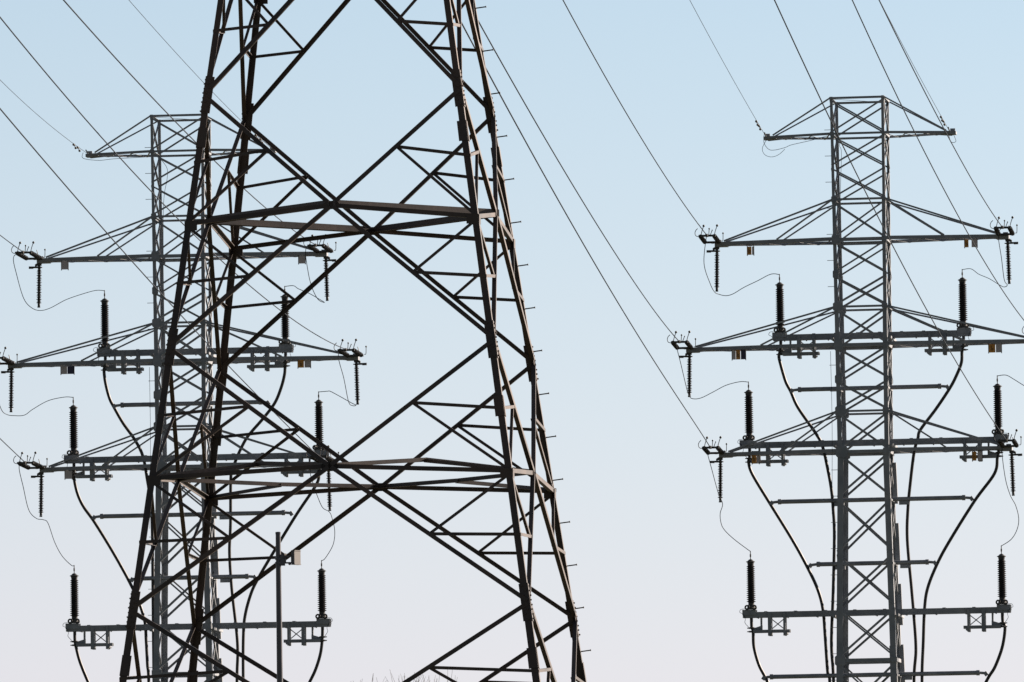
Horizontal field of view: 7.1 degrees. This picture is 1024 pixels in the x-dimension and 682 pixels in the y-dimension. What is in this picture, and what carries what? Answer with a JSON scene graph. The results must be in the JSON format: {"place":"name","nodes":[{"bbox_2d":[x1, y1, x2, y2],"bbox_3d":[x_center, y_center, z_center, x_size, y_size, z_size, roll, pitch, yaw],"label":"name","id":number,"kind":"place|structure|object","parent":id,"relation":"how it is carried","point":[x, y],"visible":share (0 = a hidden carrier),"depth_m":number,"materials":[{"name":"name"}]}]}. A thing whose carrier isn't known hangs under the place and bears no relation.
{"place":"outdoors","nodes":[
{"label":"outdoors","id":0,"kind":"place"},
{"bbox_2d":[0,0,1023,681],"label":"sky","id":1,"kind":"structure","parent":0,"point":[659,582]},
{"label":"ground","id":2,"kind":"structure","parent":0,"visible":0},
{"bbox_2d":[8,114,359,681],"bbox_3d":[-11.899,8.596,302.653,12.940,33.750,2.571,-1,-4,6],"label":"cable pylon","id":3,"kind":"object","parent":2,"relation":"on","point":[162,606],"visible":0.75,"depth_m":302.87,"materials":[{"name":"metal"}]},
{"bbox_2d":[1,368,13,411],"bbox_3d":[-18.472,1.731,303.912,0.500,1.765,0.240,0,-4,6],"label":"post insulator","id":4,"kind":"object","parent":3,"relation":"hanging from","point":[11,372],"visible":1,"depth_m":303.84,"materials":[{"name":"black ceramic"}]},
{"bbox_2d":[0,347,17,364],"bbox_3d":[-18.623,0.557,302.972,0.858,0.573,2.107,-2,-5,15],"label":"strain insulator","id":5,"kind":"object","parent":3,"relation":"attached to","point":[7,361],"visible":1,"depth_m":302.93,"materials":[{"name":"black ceramic"}]},
{"bbox_2d":[0,397,72,415],"bbox_3d":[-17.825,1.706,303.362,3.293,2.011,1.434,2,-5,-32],"label":"jumper wire","id":6,"kind":"object","parent":5,"relation":"hanging from","point":[32,409],"visible":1,"depth_m":303.73,"materials":[{"name":"metal"}]},
{"bbox_2d":[11,241,45,260],"bbox_3d":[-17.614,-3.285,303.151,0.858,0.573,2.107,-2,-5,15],"label":"strain insulator","id":7,"kind":"object","parent":3,"relation":"attached to","point":[36,256],"visible":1,"depth_m":302.71,"materials":[{"name":"black metal"}]},
{"bbox_2d":[13,254,103,310],"bbox_3d":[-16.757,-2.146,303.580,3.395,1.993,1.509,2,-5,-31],"label":"jumper wire","id":8,"kind":"object","parent":7,"relation":"hanging from","point":[56,304],"visible":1,"depth_m":303.80,"materials":[{"name":"metal"}]},
{"bbox_2d":[13,452,47,469],"bbox_3d":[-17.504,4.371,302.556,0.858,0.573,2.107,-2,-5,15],"label":"strain insulator","id":9,"kind":"object","parent":3,"relation":"attached to","point":[28,467],"visible":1,"depth_m":302.10,"materials":[{"name":"black metal"}]},
{"bbox_2d":[0,438,24,461],"bbox_3d":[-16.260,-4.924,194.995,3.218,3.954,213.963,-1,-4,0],"label":"power line","id":10,"kind":"object","parent":9,"relation":"attached to","point":[12,450],"visible":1,"depth_m":292.06,"materials":[{"name":"metal"}]},
{"bbox_2d":[19,469,73,565],"bbox_3d":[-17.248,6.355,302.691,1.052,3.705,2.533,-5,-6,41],"label":"jumper wire","id":11,"kind":"object","parent":9,"relation":"hanging from","point":[41,519],"visible":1,"depth_m":303.19,"materials":[{"name":"metal"}]},
{"bbox_2d":[29,263,41,307],"bbox_3d":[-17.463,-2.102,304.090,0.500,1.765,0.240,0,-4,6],"label":"post insulator","id":12,"kind":"object","parent":3,"relation":"hanging from","point":[38,266],"visible":1,"depth_m":304.03,"materials":[{"name":"black ceramic"}]},
{"bbox_2d":[31,472,44,516],"bbox_3d":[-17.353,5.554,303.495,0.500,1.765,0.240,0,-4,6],"label":"post insulator","id":13,"kind":"object","parent":3,"relation":"hanging from","point":[41,474],"visible":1,"depth_m":303.43,"materials":[{"name":"black ceramic"}]},
{"bbox_2d":[0,80,88,153],"bbox_3d":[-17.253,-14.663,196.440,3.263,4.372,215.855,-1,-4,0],"label":"earth wire","id":14,"kind":"object","parent":3,"relation":"attached to","point":[73,144],"visible":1,"depth_m":287.65,"materials":[{"name":"metal"}]},
{"bbox_2d":[61,261,68,269],"bbox_3d":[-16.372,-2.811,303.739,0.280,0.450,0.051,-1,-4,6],"label":"phase plate","id":15,"kind":"object","parent":3,"relation":"hanging from","point":[64,265],"visible":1,"depth_m":303.71,"materials":[{"name":"grey metal"}]},
{"bbox_2d":[60,365,74,374],"bbox_3d":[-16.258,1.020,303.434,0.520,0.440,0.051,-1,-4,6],"label":"phase plate","id":16,"kind":"object","parent":3,"relation":"hanging from","point":[67,369],"visible":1,"depth_m":303.41,"materials":[{"name":"grey metal"}]},
{"bbox_2d":[64,470,72,479],"bbox_3d":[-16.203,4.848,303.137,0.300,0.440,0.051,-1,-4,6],"label":"phase plate","id":17,"kind":"object","parent":3,"relation":"hanging from","point":[68,474],"visible":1,"depth_m":303.11,"materials":[{"name":"grey metal"}]},
{"bbox_2d":[67,397,78,454],"bbox_3d":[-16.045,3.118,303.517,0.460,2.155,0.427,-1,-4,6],"label":"cable termination","id":18,"kind":"object","parent":3,"relation":"attached to","point":[73,422],"visible":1,"depth_m":303.41,"materials":[{"name":"black ceramic"}]},
{"bbox_2d":[72,463,149,681],"bbox_3d":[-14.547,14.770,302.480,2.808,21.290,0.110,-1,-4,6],"label":"power cable","id":19,"kind":"object","parent":18,"relation":"hanging from","point":[116,559],"visible":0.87,"depth_m":302.95,"materials":[{"name":"black rubber"}]},
{"bbox_2d":[68,565,79,623],"bbox_3d":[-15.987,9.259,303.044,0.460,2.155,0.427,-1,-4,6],"label":"cable termination","id":20,"kind":"object","parent":3,"relation":"attached to","point":[74,609],"visible":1,"depth_m":302.94,"materials":[{"name":"black ceramic"}]},
{"bbox_2d":[73,632,89,681],"bbox_3d":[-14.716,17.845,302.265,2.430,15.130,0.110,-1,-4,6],"label":"power cable","id":21,"kind":"object","parent":3,"relation":"hanging from","point":[80,661],"visible":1,"depth_m":302.81,"materials":[{"name":"black rubber"}]},
{"bbox_2d":[98,290,110,348],"bbox_3d":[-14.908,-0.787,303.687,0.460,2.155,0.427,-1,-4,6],"label":"cable termination","id":22,"kind":"object","parent":3,"relation":"attached to","point":[104,321],"visible":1,"depth_m":303.59,"materials":[{"name":"black ceramic"}]},
{"bbox_2d":[102,356,153,681],"bbox_3d":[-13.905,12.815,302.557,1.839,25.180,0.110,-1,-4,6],"label":"power cable","id":23,"kind":"object","parent":22,"relation":"hanging from","point":[140,451],"visible":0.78,"depth_m":303.08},
{"bbox_2d":[82,154,140,160],"bbox_3d":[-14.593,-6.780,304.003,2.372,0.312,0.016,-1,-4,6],"label":"earth jumper","id":24,"kind":"object","parent":3,"relation":"hanging from","point":[109,159],"visible":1,"depth_m":304.01,"materials":[{"name":"metal"}]},
{"bbox_2d":[129,0,272,149],"bbox_3d":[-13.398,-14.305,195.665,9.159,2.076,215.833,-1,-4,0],"label":"earth wire","id":25,"kind":"object","parent":3,"relation":"attached to","point":[260,139],"visible":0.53,"depth_m":270.16,"materials":[{"name":"metal"}]},
{"bbox_2d":[278,286,290,343],"bbox_3d":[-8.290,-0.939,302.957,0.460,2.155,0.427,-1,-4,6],"label":"cable termination","id":26,"kind":"object","parent":3,"relation":"attached to","point":[285,325],"visible":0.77,"depth_m":302.84,"materials":[{"name":"black ceramic"}]},
{"bbox_2d":[228,352,286,681],"bbox_3d":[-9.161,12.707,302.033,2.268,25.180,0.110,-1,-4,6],"label":"power cable","id":27,"kind":"object","parent":26,"relation":"hanging from","point":[260,421],"visible":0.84,"depth_m":302.57,"materials":[{"name":"black rubber"}]},
{"bbox_2d":[298,255,305,264],"bbox_3d":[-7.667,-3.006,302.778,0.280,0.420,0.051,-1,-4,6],"label":"phase plate","id":28,"kind":"object","parent":3,"relation":"hanging from","point":[301,259],"visible":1,"depth_m":302.75,"materials":[{"name":"grey metal"}]},
{"bbox_2d":[297,360,310,367],"bbox_3d":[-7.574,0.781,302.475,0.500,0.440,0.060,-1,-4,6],"label":"phase plate","id":29,"kind":"object","parent":3,"relation":"hanging from","point":[302,363],"visible":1,"depth_m":302.45,"materials":[{"name":"brown metal"}]},
{"bbox_2d":[308,627,323,681],"bbox_3d":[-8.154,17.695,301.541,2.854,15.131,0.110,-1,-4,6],"label":"power cable","id":30,"kind":"object","parent":3,"relation":"hanging from","point":[318,659],"visible":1,"depth_m":301.84,"materials":[{"name":"black rubber"}]},
{"bbox_2d":[312,391,323,449],"bbox_3d":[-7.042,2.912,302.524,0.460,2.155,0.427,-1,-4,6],"label":"cable termination","id":31,"kind":"object","parent":3,"relation":"attached to","point":[318,419],"visible":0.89,"depth_m":302.43,"materials":[{"name":"black ceramic"}]},
{"bbox_2d":[242,469,320,677],"bbox_3d":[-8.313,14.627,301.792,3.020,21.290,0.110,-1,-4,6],"label":"power cable","id":32,"kind":"object","parent":31,"relation":"hanging from","point":[264,568],"visible":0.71,"depth_m":302.31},
{"bbox_2d":[303,234,336,252],"bbox_3d":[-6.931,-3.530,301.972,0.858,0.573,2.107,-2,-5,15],"label":"strain insulator","id":33,"kind":"object","parent":3,"relation":"attached to","point":[328,249],"visible":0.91,"depth_m":301.64,"materials":[{"name":"black metal"}]},
{"bbox_2d":[63,0,314,244],"bbox_3d":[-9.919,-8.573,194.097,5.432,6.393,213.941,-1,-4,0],"label":"power line","id":34,"kind":"object","parent":33,"relation":"attached to","point":[155,100],"visible":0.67,"depth_m":214.90,"materials":[{"name":"metal"}]},
{"bbox_2d":[285,245,324,302],"bbox_3d":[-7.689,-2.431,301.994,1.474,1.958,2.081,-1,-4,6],"label":"jumper wire","id":35,"kind":"object","parent":33,"relation":"hanging from","point":[309,279],"visible":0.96,"depth_m":302.61,"materials":[{"name":"metal"}]},
{"bbox_2d":[315,560,327,618],"bbox_3d":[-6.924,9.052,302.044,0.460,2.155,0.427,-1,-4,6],"label":"cable termination","id":36,"kind":"object","parent":3,"relation":"attached to","point":[321,592],"visible":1,"depth_m":301.94,"materials":[{"name":"black ceramic"}]},
{"bbox_2d":[306,445,338,462],"bbox_3d":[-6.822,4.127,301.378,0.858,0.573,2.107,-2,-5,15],"label":"strain insulator","id":37,"kind":"object","parent":3,"relation":"attached to","point":[329,458],"visible":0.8,"depth_m":300.71,"materials":[{"name":"black metal"}]},
{"bbox_2d":[0,108,311,449],"bbox_3d":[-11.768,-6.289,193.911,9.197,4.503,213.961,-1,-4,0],"label":"power line","id":38,"kind":"object","parent":37,"relation":"attached to","point":[123,251],"visible":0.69,"depth_m":220.49,"materials":[{"name":"metal"}]},
{"bbox_2d":[310,460,334,560],"bbox_3d":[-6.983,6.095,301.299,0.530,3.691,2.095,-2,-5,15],"label":"jumper wire","id":39,"kind":"object","parent":37,"relation":"hanging from","point":[331,516],"visible":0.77,"depth_m":302.13,"materials":[{"name":"metal"}]},
{"bbox_2d":[326,470,331,510],"bbox_3d":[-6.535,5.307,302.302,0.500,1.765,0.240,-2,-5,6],"label":"post insulator","id":40,"kind":"object","parent":3,"relation":"hanging from","point":[329,499],"visible":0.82,"depth_m":302.25,"materials":[{"name":"black ceramic"}]},
{"bbox_2d":[323,256,335,300],"bbox_3d":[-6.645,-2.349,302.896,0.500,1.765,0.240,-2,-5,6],"label":"post insulator","id":41,"kind":"object","parent":3,"relation":"hanging from","point":[326,260],"visible":0.79,"depth_m":302.86,"materials":[{"name":"black ceramic"}]},
{"bbox_2d":[334,339,366,357],"bbox_3d":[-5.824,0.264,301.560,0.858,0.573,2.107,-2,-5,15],"label":"strain insulator","id":42,"kind":"object","parent":3,"relation":"attached to","point":[357,353],"visible":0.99,"depth_m":301.16,"materials":[{"name":"black ceramic"}]},
{"bbox_2d":[0,17,344,348],"bbox_3d":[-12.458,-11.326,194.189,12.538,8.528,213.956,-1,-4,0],"label":"power line","id":43,"kind":"object","parent":42,"relation":"attached to","point":[139,178],"visible":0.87,"depth_m":226.90,"materials":[{"name":"metal"}]},
{"bbox_2d":[320,350,355,405],"bbox_3d":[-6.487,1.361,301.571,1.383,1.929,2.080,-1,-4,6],"label":"jumper wire","id":44,"kind":"object","parent":42,"relation":"hanging from","point":[345,386],"visible":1,"depth_m":301.95,"materials":[{"name":"metal"}]},
{"bbox_2d":[353,360,366,404],"bbox_3d":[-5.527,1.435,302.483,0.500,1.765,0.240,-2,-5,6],"label":"post insulator","id":45,"kind":"object","parent":3,"relation":"hanging from","point":[356,372],"visible":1,"depth_m":302.44,"materials":[{"name":"black ceramic"}]},
{"bbox_2d":[275,532,300,681],"bbox_3d":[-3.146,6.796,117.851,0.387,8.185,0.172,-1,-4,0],"label":"lamp pole","id":46,"kind":"object","parent":2,"relation":"on","point":[295,556],"visible":1,"depth_m":118.05,"materials":[{"name":"grey metal"}]},
{"bbox_2d":[119,0,590,681],"bbox_3d":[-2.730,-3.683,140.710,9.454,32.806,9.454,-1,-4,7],"label":"lattice pylon","id":47,"kind":"object","parent":2,"relation":"on","point":[473,214],"visible":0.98,"depth_m":139.32,"materials":[{"name":"black metal"}]},
{"bbox_2d":[686,95,1023,681],"bbox_3d":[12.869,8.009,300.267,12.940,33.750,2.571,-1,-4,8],"label":"cable pylon","id":48,"kind":"object","parent":2,"relation":"on","point":[896,612],"visible":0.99,"depth_m":300.41,"materials":[{"name":"metal"}]},
{"bbox_2d":[667,331,695,349],"bbox_3d":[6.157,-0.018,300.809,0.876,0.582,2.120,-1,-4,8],"label":"strain insulator","id":49,"kind":"object","parent":48,"relation":"attached to","point":[687,343],"visible":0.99,"depth_m":300.12,"materials":[{"name":"black ceramic"}]},
{"bbox_2d":[478,20,678,340],"bbox_3d":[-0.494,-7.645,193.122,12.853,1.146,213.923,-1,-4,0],"label":"power line","id":50,"kind":"object","parent":49,"relation":"attached to","point":[565,172],"visible":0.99,"depth_m":225.37,"materials":[{"name":"metal"}]},
{"bbox_2d":[676,343,745,398],"bbox_3d":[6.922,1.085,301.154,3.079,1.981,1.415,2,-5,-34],"label":"jumper wire","id":51,"kind":"object","parent":49,"relation":"hanging from","point":[685,382],"visible":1,"depth_m":301.40,"materials":[{"name":"metal"}]},
{"bbox_2d":[679,353,692,396],"bbox_3d":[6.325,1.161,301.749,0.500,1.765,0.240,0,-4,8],"label":"post insulator","id":52,"kind":"object","parent":48,"relation":"hanging from","point":[689,371],"visible":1,"depth_m":301.68,"materials":[{"name":"black ceramic"}]},
{"bbox_2d":[695,224,723,243],"bbox_3d":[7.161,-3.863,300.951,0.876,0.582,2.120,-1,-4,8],"label":"strain insulator","id":53,"kind":"object","parent":48,"relation":"attached to","point":[714,236],"visible":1,"depth_m":300.32,"materials":[{"name":"black metal"}]},
{"bbox_2d":[563,0,706,234],"bbox_3d":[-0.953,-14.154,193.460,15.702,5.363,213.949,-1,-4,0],"label":"power line","id":54,"kind":"object","parent":53,"relation":"attached to","point":[627,114],"visible":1,"depth_m":252.73,"materials":[{"name":"metal"}]},
{"bbox_2d":[704,237,778,295],"bbox_3d":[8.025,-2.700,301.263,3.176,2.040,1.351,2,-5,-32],"label":"jumper wire","id":55,"kind":"object","parent":53,"relation":"hanging from","point":[738,290],"visible":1,"depth_m":301.56,"materials":[{"name":"metal"}]},
{"bbox_2d":[698,436,726,454],"bbox_3d":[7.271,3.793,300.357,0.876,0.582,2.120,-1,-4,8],"label":"strain insulator","id":56,"kind":"object","parent":48,"relation":"attached to","point":[704,448],"visible":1,"depth_m":299.65,"materials":[{"name":"black metal"}]},
{"bbox_2d":[462,23,709,446],"bbox_3d":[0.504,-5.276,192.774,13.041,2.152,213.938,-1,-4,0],"label":"power line","id":57,"kind":"object","parent":56,"relation":"attached to","point":[576,231],"visible":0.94,"depth_m":209.97,"materials":[{"name":"metal"}]},
{"bbox_2d":[707,452,749,550],"bbox_3d":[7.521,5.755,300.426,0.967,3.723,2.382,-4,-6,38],"label":"jumper wire","id":58,"kind":"object","parent":56,"relation":"hanging from","point":[722,505],"visible":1,"depth_m":300.97,"materials":[{"name":"metal"}]},
{"bbox_2d":[706,247,719,291],"bbox_3d":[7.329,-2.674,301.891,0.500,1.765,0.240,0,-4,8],"label":"post insulator","id":59,"kind":"object","parent":48,"relation":"hanging from","point":[715,249],"visible":1,"depth_m":301.82,"materials":[{"name":"black ceramic"}]},
{"bbox_2d":[710,457,723,501],"bbox_3d":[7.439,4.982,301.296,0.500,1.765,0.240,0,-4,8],"label":"insulator","id":60,"kind":"object","parent":48,"relation":"hanging from","point":[720,476],"visible":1,"depth_m":301.23,"materials":[{"name":"black ceramic"}]},
{"bbox_2d":[690,1,766,136],"bbox_3d":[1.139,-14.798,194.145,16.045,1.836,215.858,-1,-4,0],"label":"earth wire","id":61,"kind":"object","parent":48,"relation":"attached to","point":[756,121],"visible":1,"depth_m":279.97,"materials":[{"name":"metal"}]},
{"bbox_2d":[732,350,745,360],"bbox_3d":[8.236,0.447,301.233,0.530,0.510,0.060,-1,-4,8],"label":"phase plate","id":62,"kind":"object","parent":48,"relation":"hanging from","point":[735,354],"visible":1,"depth_m":301.21,"materials":[{"name":"grey metal"}]},
{"bbox_2d":[742,381,754,439],"bbox_3d":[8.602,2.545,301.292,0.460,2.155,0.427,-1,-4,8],"label":"cable termination","id":63,"kind":"object","parent":48,"relation":"attached to","point":[748,417],"visible":1,"depth_m":301.19,"materials":[{"name":"black ceramic"}]},
{"bbox_2d":[747,448,830,681],"bbox_3d":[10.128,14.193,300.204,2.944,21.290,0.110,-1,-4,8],"label":"power cable","id":64,"kind":"object","parent":63,"relation":"hanging from","point":[801,557],"visible":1,"depth_m":300.57,"materials":[{"name":"black rubber"}]},
{"bbox_2d":[744,551,756,609],"bbox_3d":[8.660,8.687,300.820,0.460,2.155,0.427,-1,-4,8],"label":"cable termination","id":65,"kind":"object","parent":48,"relation":"attached to","point":[750,585],"visible":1,"depth_m":300.71,"materials":[{"name":"black ceramic"}]},
{"bbox_2d":[750,618,768,681],"bbox_3d":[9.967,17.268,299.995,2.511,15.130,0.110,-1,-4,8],"label":"power cable","id":66,"kind":"object","parent":65,"relation":"hanging from","point":[755,653],"visible":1,"depth_m":300.57,"materials":[{"name":"black rubber"}]},
{"bbox_2d":[747,244,753,255],"bbox_3d":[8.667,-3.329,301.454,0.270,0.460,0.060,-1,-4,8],"label":"phase plate","id":67,"kind":"object","parent":48,"relation":"hanging from","point":[749,252],"visible":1,"depth_m":301.43,"materials":[{"name":"brown metal"}]},
{"bbox_2d":[752,451,759,464],"bbox_3d":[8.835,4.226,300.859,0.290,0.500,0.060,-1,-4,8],"label":"phase plate","id":68,"kind":"object","parent":48,"relation":"hanging from","point":[754,459],"visible":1,"depth_m":300.83,"materials":[{"name":"brown metal"}]},
{"bbox_2d":[774,274,785,332],"bbox_3d":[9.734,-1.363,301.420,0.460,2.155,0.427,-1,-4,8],"label":"cable termination","id":69,"kind":"object","parent":48,"relation":"attached to","point":[780,316],"visible":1,"depth_m":301.32,"materials":[{"name":"black ceramic"}]},
{"bbox_2d":[777,341,835,681],"bbox_3d":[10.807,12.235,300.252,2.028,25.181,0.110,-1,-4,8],"label":"power cable","id":70,"kind":"object","parent":69,"relation":"hanging from","point":[832,507],"visible":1,"depth_m":300.54,"materials":[{"name":"black rubber"}]},
{"bbox_2d":[762,136,825,156],"bbox_3d":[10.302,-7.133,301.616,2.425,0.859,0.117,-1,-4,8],"label":"earth jumper","id":71,"kind":"object","parent":48,"relation":"hanging from","point":[785,147],"visible":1,"depth_m":301.67,"materials":[{"name":"metal"}]},
{"bbox_2d":[882,5,949,131],"bbox_3d":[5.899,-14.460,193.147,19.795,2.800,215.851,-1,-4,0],"label":"earth wire","id":72,"kind":"object","parent":48,"relation":"attached to","point":[942,120],"visible":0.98,"depth_m":278.33,"materials":[{"name":"metal"}]},
{"bbox_2d":[956,270,968,327],"bbox_3d":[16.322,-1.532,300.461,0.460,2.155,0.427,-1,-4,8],"label":"cable termination","id":73,"kind":"object","parent":48,"relation":"attached to","point":[962,297],"visible":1,"depth_m":300.36,"materials":[{"name":"black ceramic"}]},
{"bbox_2d":[906,336,964,681],"bbox_3d":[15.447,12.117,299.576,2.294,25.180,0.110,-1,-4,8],"label":"power cable","id":74,"kind":"object","parent":73,"relation":"hanging from","point":[929,417],"visible":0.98,"depth_m":300.15,"materials":[{"name":"black rubber"}]},
{"bbox_2d":[964,238,977,247],"bbox_3d":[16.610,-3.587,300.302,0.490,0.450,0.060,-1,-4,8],"label":"phase plate","id":75,"kind":"object","parent":48,"relation":"hanging from","point":[966,242],"visible":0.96,"depth_m":300.27,"materials":[{"name":"grey metal"}]},
{"bbox_2d":[972,450,982,461],"bbox_3d":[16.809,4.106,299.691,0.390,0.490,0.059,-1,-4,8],"label":"phase plate","id":76,"kind":"object","parent":48,"relation":"hanging from","point":[980,455],"visible":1,"depth_m":299.66,"materials":[{"name":"grey metal"}]},
{"bbox_2d":[988,343,1001,353],"bbox_3d":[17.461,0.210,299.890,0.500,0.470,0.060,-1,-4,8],"label":"phase plate","id":77,"kind":"object","parent":48,"relation":"hanging from","point":[991,348],"visible":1,"depth_m":299.87,"materials":[{"name":"brown metal"}]},
{"bbox_2d":[992,375,1003,434],"bbox_3d":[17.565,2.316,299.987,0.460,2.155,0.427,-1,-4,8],"label":"cable termination","id":78,"kind":"object","parent":48,"relation":"attached to","point":[997,393],"visible":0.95,"depth_m":299.89,"materials":[{"name":"black ceramic"}]},
{"bbox_2d":[920,442,999,681],"bbox_3d":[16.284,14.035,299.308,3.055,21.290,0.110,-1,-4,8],"label":"power cable","id":79,"kind":"object","parent":78,"relation":"hanging from","point":[943,552],"visible":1,"depth_m":299.82,"materials":[{"name":"black rubber"}]},
{"bbox_2d":[995,545,1007,604],"bbox_3d":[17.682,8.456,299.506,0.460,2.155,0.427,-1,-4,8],"label":"cable termination","id":80,"kind":"object","parent":48,"relation":"attached to","point":[1001,561],"visible":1,"depth_m":299.40,"materials":[{"name":"black ceramic"}]},
{"bbox_2d":[984,613,1006,681],"bbox_3d":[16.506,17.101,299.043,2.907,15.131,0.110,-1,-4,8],"label":"power cable","id":81,"kind":"object","parent":80,"relation":"hanging from","point":[1000,652],"visible":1,"depth_m":299.29,"materials":[{"name":"black rubber"}]},
{"bbox_2d":[990,216,1017,235],"bbox_3d":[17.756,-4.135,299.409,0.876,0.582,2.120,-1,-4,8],"label":"strain insulator","id":82,"kind":"object","parent":48,"relation":"attached to","point":[1009,228],"visible":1,"depth_m":298.74,"materials":[{"name":"black metal"}]},
{"bbox_2d":[879,0,1001,226],"bbox_3d":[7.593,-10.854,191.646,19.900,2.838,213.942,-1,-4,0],"label":"power line","id":83,"kind":"object","parent":82,"relation":"attached to","point":[933,108],"visible":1,"depth_m":240.00,"materials":[{"name":"metal"}]},
{"bbox_2d":[962,229,1007,286],"bbox_3d":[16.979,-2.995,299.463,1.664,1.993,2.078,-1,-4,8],"label":"jumper wire","id":84,"kind":"object","parent":82,"relation":"hanging from","point":[1002,264],"visible":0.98,"depth_m":299.77,"materials":[{"name":"metal"}]},
{"bbox_2d":[994,429,1021,447],"bbox_3d":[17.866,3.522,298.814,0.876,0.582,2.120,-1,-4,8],"label":"strain insulator","id":85,"kind":"object","parent":48,"relation":"attached to","point":[1014,442],"visible":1,"depth_m":298.09,"materials":[{"name":"black ceramic"}]},
{"bbox_2d":[774,0,1005,439],"bbox_3d":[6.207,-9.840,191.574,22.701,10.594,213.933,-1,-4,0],"label":"power line","id":86,"kind":"object","parent":85,"relation":"attached to","point":[874,209],"visible":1,"depth_m":224.46,"materials":[{"name":"metal"}]},
{"bbox_2d":[1002,442,1018,545],"bbox_3d":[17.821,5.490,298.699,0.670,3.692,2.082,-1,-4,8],"label":"jumper wire","id":87,"kind":"object","parent":85,"relation":"hanging from","point":[1011,498],"visible":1,"depth_m":299.55,"materials":[{"name":"metal"}]},
{"bbox_2d":[1004,238,1017,283],"bbox_3d":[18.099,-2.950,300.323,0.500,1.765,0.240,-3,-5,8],"label":"post insulator","id":88,"kind":"object","parent":48,"relation":"hanging from","point":[1008,258],"visible":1,"depth_m":300.29,"materials":[{"name":"black ceramic"}]},
{"bbox_2d":[1009,450,1021,495],"bbox_3d":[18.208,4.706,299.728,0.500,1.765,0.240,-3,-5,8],"label":"insulator","id":89,"kind":"object","parent":48,"relation":"hanging from","point":[1011,455],"visible":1,"depth_m":299.70,"materials":[{"name":"black ceramic"}]},
{"bbox_3d":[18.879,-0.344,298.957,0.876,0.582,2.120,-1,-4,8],"label":"strain insulator","id":90,"kind":"object","parent":48,"relation":"attached to","visible":0},
{"bbox_2d":[852,0,1023,319],"bbox_3d":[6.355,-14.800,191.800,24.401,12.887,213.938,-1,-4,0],"label":"power line","id":91,"kind":"object","parent":90,"relation":"attached to","point":[927,156],"visible":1,"depth_m":240.87,"materials":[{"name":"metal"}]}
]}

